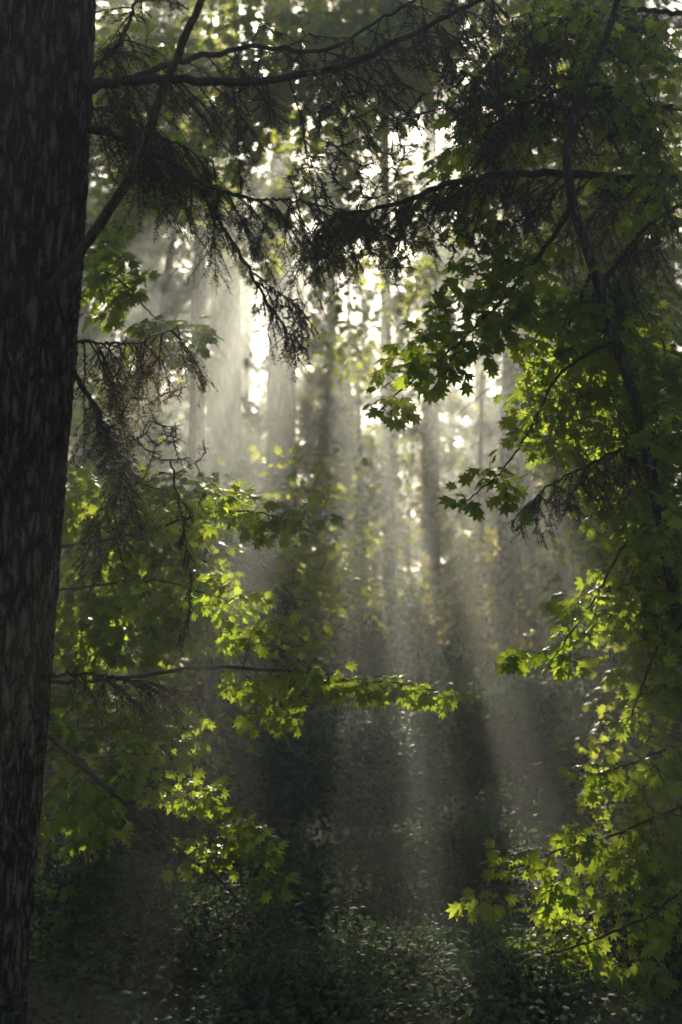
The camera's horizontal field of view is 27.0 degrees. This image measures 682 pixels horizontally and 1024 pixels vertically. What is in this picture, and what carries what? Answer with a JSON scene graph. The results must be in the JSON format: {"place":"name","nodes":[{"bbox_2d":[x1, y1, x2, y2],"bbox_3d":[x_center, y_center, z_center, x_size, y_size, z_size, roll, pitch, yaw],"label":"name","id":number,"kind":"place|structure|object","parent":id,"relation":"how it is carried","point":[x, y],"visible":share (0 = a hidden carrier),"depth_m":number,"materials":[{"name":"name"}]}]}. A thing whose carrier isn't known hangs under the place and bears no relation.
{"place":"outdoors","nodes":[
{"label":"outdoors","id":0,"kind":"place"},
{"bbox_2d":[27,572,681,1023],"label":"ground","id":1,"kind":"structure","parent":0,"point":[327,838],"depth_m":9.83,"materials":[{"name":"green plant"}]},
{"bbox_2d":[62,185,115,595],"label":"conifer tree","id":2,"kind":"object","parent":1,"relation":"on","point":[72,448],"visible":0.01,"depth_m":44.95,"materials":[{"name":"green plant"}]},
{"bbox_2d":[31,826,182,962],"bbox_3d":[-1.342,2.062,7.734,1.150,0.732,1.201,0,-6,0],"label":"shrub","id":3,"kind":"object","parent":1,"relation":"on","point":[96,880],"visible":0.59,"depth_m":7.54,"materials":[{"name":"green plant"}]},
{"bbox_2d":[61,3,173,616],"bbox_3d":[-6.621,-7.362,33.958,6.220,21.058,5.389,4,-7,-31],"label":"conifer tree","id":4,"kind":"object","parent":1,"relation":"on","point":[86,308],"visible":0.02,"depth_m":33.23,"materials":[{"name":"green plant"}]},
{"bbox_2d":[56,367,196,717],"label":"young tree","id":5,"kind":"object","parent":1,"relation":"on","point":[150,670],"visible":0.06,"depth_m":19.01,"materials":[{"name":"green plant"}]},
{"bbox_2d":[61,717,196,833],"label":"shrub","id":6,"kind":"object","parent":1,"relation":"on","point":[106,753],"visible":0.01,"depth_m":11.53,"materials":[{"name":"green plant"}]},
{"bbox_2d":[68,185,205,459],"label":"conifer tree","id":7,"kind":"object","parent":1,"relation":"on","point":[177,423],"visible":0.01,"depth_m":50.08,"materials":[{"name":"green plant"}]},
{"bbox_2d":[56,369,236,712],"bbox_3d":[-2.740,0.786,21.081,3.651,5.960,3.966,0,-6,0],"label":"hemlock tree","id":8,"kind":"object","parent":1,"relation":"on","point":[142,426],"visible":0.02,"depth_m":21.41,"materials":[{"name":"green plant"}]},
{"bbox_2d":[38,651,269,856],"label":"maple tree","id":9,"kind":"object","parent":1,"relation":"on","point":[219,721],"visible":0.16,"depth_m":11.78,"materials":[{"name":"green plant"}]},
{"bbox_2d":[74,737,247,862],"bbox_3d":[-1.439,2.164,10.823,1.469,0.938,1.298,0,-6,0],"label":"shrub","id":10,"kind":"object","parent":1,"relation":"on","point":[168,826],"visible":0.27,"depth_m":10.55,"materials":[{"name":"green plant"}]},
{"bbox_2d":[59,7,264,603],"bbox_3d":[-4.751,-7.516,32.262,6.555,21.108,7.191,0,-6,0],"label":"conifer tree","id":11,"kind":"object","parent":1,"relation":"on","point":[259,479],"visible":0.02,"depth_m":31.47,"materials":[{"name":"green plant"}]},
{"bbox_2d":[47,317,316,753],"bbox_3d":[-2.244,0.224,14.977,4.088,4.766,2.923,-5,-8,39],"label":"maple tree","id":12,"kind":"object","parent":1,"relation":"on","point":[186,662],"visible":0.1,"depth_m":14.89,"materials":[{"name":"green plant"}]},
{"bbox_2d":[61,873,304,992],"bbox_3d":[-0.757,2.131,7.341,1.127,0.548,1.390,-5,-8,40],"label":"shrub","id":13,"kind":"object","parent":1,"relation":"on","point":[188,952],"visible":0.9,"depth_m":7.13,"materials":[{"name":"green plant"}]},
{"bbox_2d":[68,0,306,701],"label":"conifer tree","id":14,"kind":"object","parent":1,"relation":"on","point":[205,290],"visible":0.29,"depth_m":19.70,"materials":[{"name":"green plant"}]},
{"bbox_2d":[138,444,254,687],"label":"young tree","id":15,"kind":"object","parent":1,"relation":"on","point":[220,460],"visible":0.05,"depth_m":20.95,"materials":[{"name":"green plant"}]},
{"bbox_2d":[116,34,310,535],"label":"conifer tree","id":16,"kind":"object","parent":1,"relation":"on","point":[251,378],"visible":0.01,"depth_m":47.98,"materials":[{"name":"green plant"}]},
{"bbox_2d":[167,657,262,751],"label":"shrub","id":17,"kind":"object","parent":1,"relation":"on","point":[199,688],"visible":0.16,"depth_m":15.61,"materials":[{"name":"green plant"}]},
{"bbox_2d":[111,362,323,534],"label":"maple tree","id":18,"kind":"object","parent":1,"relation":"on","point":[263,396],"visible":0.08,"depth_m":33.04,"materials":[{"name":"green plant"}]},
{"bbox_2d":[123,472,319,786],"bbox_3d":[-1.081,1.215,12.678,1.805,3.172,1.654,0,-6,0],"label":"conifer tree","id":19,"kind":"object","parent":1,"relation":"on","point":[241,562],"visible":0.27,"depth_m":12.45,"materials":[{"name":"green plant"}]},
{"bbox_2d":[78,0,378,519],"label":"conifer tree","id":20,"kind":"object","parent":1,"relation":"on","point":[224,434],"visible":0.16,"depth_m":27.15,"materials":[{"name":"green plant"}]},
{"bbox_2d":[140,1,327,530],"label":"conifer tree","id":21,"kind":"object","parent":1,"relation":"on","point":[247,315],"visible":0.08,"depth_m":40.59,"materials":[{"name":"green plant"}]},
{"bbox_2d":[154,819,320,927],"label":"maple sapling","id":22,"kind":"object","parent":1,"relation":"on","point":[201,890],"visible":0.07,"depth_m":8.71,"materials":[{"name":"green plant"}]},
{"bbox_2d":[85,0,404,464],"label":"maple tree","id":23,"kind":"object","parent":1,"relation":"on","point":[171,250],"visible":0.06,"depth_m":23.50,"materials":[{"name":"green plant"}]},
{"bbox_2d":[86,0,406,724],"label":"maple tree","id":24,"kind":"object","parent":1,"relation":"on","point":[208,43],"visible":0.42,"depth_m":17.20,"materials":[{"name":"green plant"}]},
{"bbox_2d":[89,0,420,592],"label":"conifer tree","id":25,"kind":"object","parent":1,"relation":"on","point":[281,399],"visible":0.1,"depth_m":24.31,"materials":[{"name":"green plant"}]},
{"bbox_2d":[179,803,330,909],"bbox_3d":[-0.563,2.243,9.306,1.006,0.671,0.860,0,-6,0],"label":"shrub","id":26,"kind":"object","parent":1,"relation":"on","point":[289,851],"visible":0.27,"depth_m":9.20,"materials":[{"name":"green plant"}]},
{"bbox_2d":[39,15,475,930],"bbox_3d":[-1.004,-0.486,8.755,2.290,6.218,4.374,2,-6,-21],"label":"maple tree","id":27,"kind":"object","parent":1,"relation":"on","point":[153,605],"visible":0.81,"depth_m":7.84,"materials":[{"name":"green plant"}]},
{"bbox_2d":[205,472,338,712],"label":"young tree","id":28,"kind":"object","parent":1,"relation":"on","point":[266,480],"visible":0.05,"depth_m":19.83,"materials":[{"name":"green plant"}]},
{"bbox_2d":[242,422,313,591],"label":"hemlock tree","id":29,"kind":"object","parent":1,"relation":"on","point":[254,441],"visible":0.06,"depth_m":31.52,"materials":[{"name":"brown plant"}]},
{"bbox_2d":[178,441,381,795],"bbox_3d":[-0.603,1.031,13.499,2.017,3.484,2.088,0,-6,0],"label":"maple tree","id":30,"kind":"object","parent":1,"relation":"on","point":[298,560],"visible":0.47,"depth_m":13.38,"materials":[{"name":"green plant"}]},
{"bbox_2d":[248,534,324,622],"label":"maple tree","id":31,"kind":"object","parent":1,"relation":"on","point":[285,568],"visible":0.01,"depth_m":22.54,"materials":[{"name":"green plant"}]},
{"bbox_2d":[174,925,405,1023],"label":"shrub","id":32,"kind":"object","parent":1,"relation":"on","point":[259,991],"visible":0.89,"depth_m":6.27,"materials":[{"name":"green plant"}]},
{"bbox_2d":[240,672,340,788],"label":"shrub","id":33,"kind":"object","parent":1,"relation":"on","point":[263,732],"visible":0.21,"depth_m":13.61,"materials":[{"name":"green plant"}]},
{"bbox_2d":[0,0,582,1023],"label":"fir tree","id":34,"kind":"object","parent":1,"relation":"on","point":[50,84],"visible":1,"depth_m":6.04,"materials":[{"name":"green plant"}]},
{"bbox_2d":[266,618,324,691],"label":"shrub","id":35,"kind":"object","parent":1,"relation":"on","point":[321,628],"depth_m":19.92,"materials":[{"name":"green plant"}]},
{"bbox_2d":[250,92,345,558],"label":"conifer tree","id":36,"kind":"object","parent":1,"relation":"on","point":[312,369],"visible":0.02,"depth_m":52.01,"materials":[{"name":"green plant"}]},
{"bbox_2d":[252,509,410,720],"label":"young tree","id":37,"kind":"object","parent":1,"relation":"on","point":[350,599],"visible":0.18,"depth_m":18.79,"materials":[{"name":"green plant"}]},
{"bbox_2d":[246,0,416,575],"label":"conifer tree","id":38,"kind":"object","parent":1,"relation":"on","point":[330,328],"visible":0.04,"depth_m":37.66,"materials":[{"name":"green plant"}]},
{"bbox_2d":[233,837,444,934],"bbox_3d":[-0.059,2.306,8.850,1.300,0.525,1.384,-3,-7,23],"label":"shrub","id":39,"kind":"object","parent":1,"relation":"on","point":[383,894],"visible":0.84,"depth_m":8.65,"materials":[{"name":"green plant"}]},
{"bbox_2d":[0,604,681,1023],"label":"ground cover","id":40,"kind":"object","parent":1,"relation":"on","point":[292,1012],"visible":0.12,"depth_m":7.05,"materials":[{"name":"green plant"}]},
{"bbox_2d":[296,356,395,623],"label":"hemlock tree","id":41,"kind":"object","parent":1,"relation":"on","point":[328,426],"visible":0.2,"depth_m":27.34,"materials":[{"name":"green plant"}]},
{"bbox_2d":[260,109,439,588],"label":"conifer tree","id":42,"kind":"object","parent":1,"relation":"on","point":[350,319],"visible":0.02,"depth_m":51.20,"materials":[{"name":"green plant"}]},
{"bbox_2d":[243,695,459,845],"bbox_3d":[0.086,1.913,10.797,1.666,1.164,1.530,0,-6,0],"label":"shrub","id":43,"kind":"object","parent":1,"relation":"on","point":[383,783],"visible":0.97,"depth_m":10.64,"materials":[{"name":"green plant"}]},
{"bbox_2d":[304,330,403,625],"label":"conifer tree","id":44,"kind":"object","parent":1,"relation":"on","point":[350,440],"visible":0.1,"depth_m":30.37,"materials":[{"name":"green plant"}]},
{"bbox_2d":[302,607,411,721],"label":"shrub","id":45,"kind":"object","parent":1,"relation":"on","point":[363,655],"visible":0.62,"depth_m":17.73,"materials":[{"name":"green plant"}]},
{"bbox_2d":[289,413,440,673],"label":"maple tree","id":46,"kind":"object","parent":1,"relation":"on","point":[357,516],"visible":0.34,"depth_m":22.05,"materials":[{"name":"green plant"}]},
{"bbox_2d":[332,580,417,674],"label":"young tree","id":47,"kind":"object","parent":1,"relation":"on","point":[373,599],"visible":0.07,"depth_m":21.77,"materials":[{"name":"green plant"}]},
{"bbox_2d":[251,905,524,1023],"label":"shrub","id":48,"kind":"object","parent":1,"relation":"on","point":[391,948],"visible":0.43,"depth_m":7.07,"materials":[{"name":"green plant"}]},
{"bbox_2d":[341,676,453,778],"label":"shrub","id":49,"kind":"object","parent":1,"relation":"on","point":[393,706],"visible":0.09,"depth_m":14.08,"materials":[{"name":"green plant"}]},
{"bbox_2d":[295,296,501,606],"bbox_3d":[1.502,-0.985,31.257,5.722,7.700,3.891,0,-6,0],"label":"maple tree","id":50,"kind":"object","parent":1,"relation":"on","point":[475,406],"visible":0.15,"depth_m":31.06,"materials":[{"name":"green plant"}]},
{"bbox_2d":[296,0,504,637],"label":"conifer tree","id":51,"kind":"object","parent":1,"relation":"on","point":[390,570],"visible":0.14,"depth_m":24.10,"materials":[{"name":"brown plant"}]},
{"bbox_2d":[341,416,459,625],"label":"hemlock tree","id":52,"kind":"object","parent":1,"relation":"on","point":[379,567],"visible":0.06,"depth_m":34.05,"materials":[{"name":"green plant"}]},
{"bbox_2d":[300,0,505,634],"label":"conifer tree","id":53,"kind":"object","parent":1,"relation":"on","point":[432,421],"visible":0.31,"depth_m":28.11,"materials":[{"name":"brown plant"}]},
{"bbox_2d":[342,5,474,596],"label":"conifer tree","id":54,"kind":"object","parent":1,"relation":"on","point":[400,452],"visible":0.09,"depth_m":42.81,"materials":[{"name":"green plant"}]},
{"bbox_2d":[261,0,563,700],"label":"conifer tree","id":55,"kind":"object","parent":1,"relation":"on","point":[354,24],"visible":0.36,"depth_m":18.82,"materials":[{"name":"green plant"}]},
{"bbox_2d":[372,580,467,680],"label":"shrub","id":56,"kind":"object","parent":1,"relation":"on","point":[401,644],"visible":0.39,"depth_m":20.86,"materials":[{"name":"green plant"}]},
{"bbox_2d":[379,567,492,684],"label":"young tree","id":57,"kind":"object","parent":1,"relation":"on","point":[401,630],"visible":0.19,"depth_m":20.60,"materials":[{"name":"green plant"}]},
{"bbox_2d":[373,41,502,598],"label":"conifer tree","id":58,"kind":"object","parent":1,"relation":"on","point":[453,391],"visible":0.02,"depth_m":47.40,"materials":[{"name":"green plant"}]},
{"bbox_2d":[402,627,505,759],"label":"shrub","id":59,"kind":"object","parent":1,"relation":"on","point":[455,657],"visible":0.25,"depth_m":15.79,"materials":[{"name":"green plant"}]},
{"bbox_2d":[376,411,544,648],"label":"maple tree","id":60,"kind":"object","parent":1,"relation":"on","point":[443,516],"visible":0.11,"depth_m":24.95,"materials":[{"name":"green plant"}]},
{"bbox_2d":[380,0,550,604],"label":"conifer tree","id":61,"kind":"object","parent":1,"relation":"on","point":[471,417],"visible":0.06,"depth_m":33.41,"materials":[{"name":"green plant"}]},
{"bbox_2d":[387,798,549,893],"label":"shrub","id":62,"kind":"object","parent":1,"relation":"on","point":[470,841],"visible":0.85,"depth_m":9.24,"materials":[{"name":"green plant"}]},
{"bbox_2d":[440,304,501,553],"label":"conifer tree","id":63,"kind":"object","parent":1,"relation":"on","point":[467,446],"visible":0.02,"depth_m":53.59,"materials":[{"name":"green plant"}]},
{"bbox_2d":[271,0,681,551],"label":"hemlock tree","id":64,"kind":"object","parent":1,"relation":"on","point":[437,205],"visible":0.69,"depth_m":7.43,"materials":[{"name":"green plant"}]},
{"bbox_2d":[404,660,548,799],"bbox_3d":[1.270,1.969,12.841,1.170,1.257,1.427,-6,-8,44],"label":"shrub","id":65,"kind":"object","parent":1,"relation":"on","point":[477,742],"visible":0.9,"depth_m":12.70,"materials":[{"name":"green plant"}]},
{"bbox_2d":[417,369,547,664],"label":"hemlock tree","id":66,"kind":"object","parent":1,"relation":"on","point":[449,530],"visible":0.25,"depth_m":24.10,"materials":[{"name":"green plant"}]},
{"bbox_2d":[416,521,551,692],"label":"young tree","id":67,"kind":"object","parent":1,"relation":"on","point":[500,614],"visible":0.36,"depth_m":19.61,"materials":[{"name":"green plant"}]},
{"bbox_2d":[422,0,554,687],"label":"conifer tree","id":68,"kind":"object","parent":1,"relation":"on","point":[505,456],"visible":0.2,"depth_m":19.98,"materials":[{"name":"brown plant"}]},
{"bbox_2d":[443,354,545,559],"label":"maple tree","id":69,"kind":"object","parent":1,"relation":"on","point":[499,373],"visible":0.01,"depth_m":33.32,"materials":[{"name":"green plant"}]},
{"bbox_2d":[442,372,551,628],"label":"hemlock tree","id":70,"kind":"object","parent":1,"relation":"on","point":[490,516],"visible":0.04,"depth_m":30.05,"materials":[{"name":"green plant"}]},
{"bbox_2d":[395,908,602,1023],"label":"shrub","id":71,"kind":"object","parent":1,"relation":"on","point":[496,986],"visible":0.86,"depth_m":6.17,"materials":[{"name":"green plant"}]},
{"bbox_2d":[447,13,555,581],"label":"conifer tree","id":72,"kind":"object","parent":1,"relation":"on","point":[473,363],"depth_m":38.91,"materials":[{"name":"green plant"}]},
{"bbox_2d":[461,595,543,651],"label":"shrub","id":73,"kind":"object","parent":1,"relation":"on","point":[483,627],"depth_m":22.65,"materials":[{"name":"green plant"}]},
{"bbox_2d":[325,0,681,748],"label":"conifer tree","id":74,"kind":"object","parent":1,"relation":"on","point":[567,576],"visible":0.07,"depth_m":16.26,"materials":[{"name":"green plant"}]},
{"bbox_2d":[331,0,675,275],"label":"maple tree","id":75,"kind":"object","parent":1,"relation":"on","point":[457,64],"visible":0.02,"depth_m":22.51,"materials":[{"name":"green plant"}]},
{"bbox_2d":[362,0,681,1014],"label":"maple tree","id":76,"kind":"object","parent":1,"relation":"on","point":[642,392],"visible":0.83,"depth_m":7.17,"materials":[{"name":"green plant"}]},
{"bbox_2d":[476,663,588,769],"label":"shrub","id":77,"kind":"object","parent":1,"relation":"on","point":[551,715],"visible":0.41,"depth_m":14.61,"materials":[{"name":"green plant"}]},
{"bbox_2d":[466,853,638,960],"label":"maple sapling","id":78,"kind":"object","parent":1,"relation":"on","point":[592,878],"visible":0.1,"depth_m":8.00,"materials":[{"name":"green plant"}]},
{"bbox_2d":[430,0,681,757],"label":"conifer tree","id":79,"kind":"object","parent":1,"relation":"on","point":[673,296],"visible":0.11,"depth_m":14.12,"materials":[{"name":"green plant"}]},
{"bbox_2d":[448,1,681,560],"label":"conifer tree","id":80,"kind":"object","parent":1,"relation":"on","point":[485,448],"depth_m":30.30,"materials":[{"name":"green plant"}]},
{"bbox_2d":[491,447,659,700],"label":"young tree","id":81,"kind":"object","parent":1,"relation":"on","point":[540,584],"visible":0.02,"depth_m":19.30,"materials":[{"name":"green plant"}]},
{"bbox_2d":[489,461,681,670],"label":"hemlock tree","id":82,"kind":"object","parent":1,"relation":"on","point":[534,484],"visible":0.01,"depth_m":25.34,"materials":[{"name":"green plant"}]},
{"bbox_2d":[499,871,681,988],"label":"shrub","id":83,"kind":"object","parent":1,"relation":"on","point":[610,921],"visible":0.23,"depth_m":7.32,"materials":[{"name":"green plant"}]},
{"bbox_2d":[508,408,681,829],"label":"maple tree","id":84,"kind":"object","parent":1,"relation":"on","point":[591,557],"visible":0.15,"depth_m":11.38,"materials":[{"name":"green plant"}]},
{"bbox_2d":[509,0,681,574],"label":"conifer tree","id":85,"kind":"object","parent":1,"relation":"on","point":[662,16],"depth_m":22.92,"materials":[{"name":"green plant"}]},
{"bbox_2d":[536,516,658,699],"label":"maple tree","id":86,"kind":"object","parent":1,"relation":"on","point":[541,560],"depth_m":19.79,"materials":[{"name":"green plant"}]},
{"bbox_2d":[530,655,672,805],"bbox_3d":[2.379,1.981,12.894,1.299,1.376,1.513,0,-6,0],"label":"shrub","id":87,"kind":"object","parent":1,"relation":"on","point":[574,734],"visible":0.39,"depth_m":12.81,"materials":[{"name":"green plant"}]},
{"bbox_2d":[541,403,681,724],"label":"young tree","id":88,"kind":"object","parent":1,"relation":"on","point":[679,669],"depth_m":17.72,"materials":[{"name":"green plant"}]},
{"bbox_2d":[568,747,681,999],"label":"maple sapling","id":89,"kind":"object","parent":1,"relation":"on","point":[674,964],"visible":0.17,"depth_m":7.21,"materials":[{"name":"green plant"}]},
{"bbox_2d":[654,84,681,484],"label":"conifer tree","id":90,"kind":"object","parent":1,"relation":"on","point":[679,94],"depth_m":33.41,"materials":[{"name":"green plant"}]},
{"bbox_2d":[74,0,681,571],"label":"sky","id":91,"kind":"structure","parent":0,"point":[417,137],"materials":[{"name":"white"}]}
]}

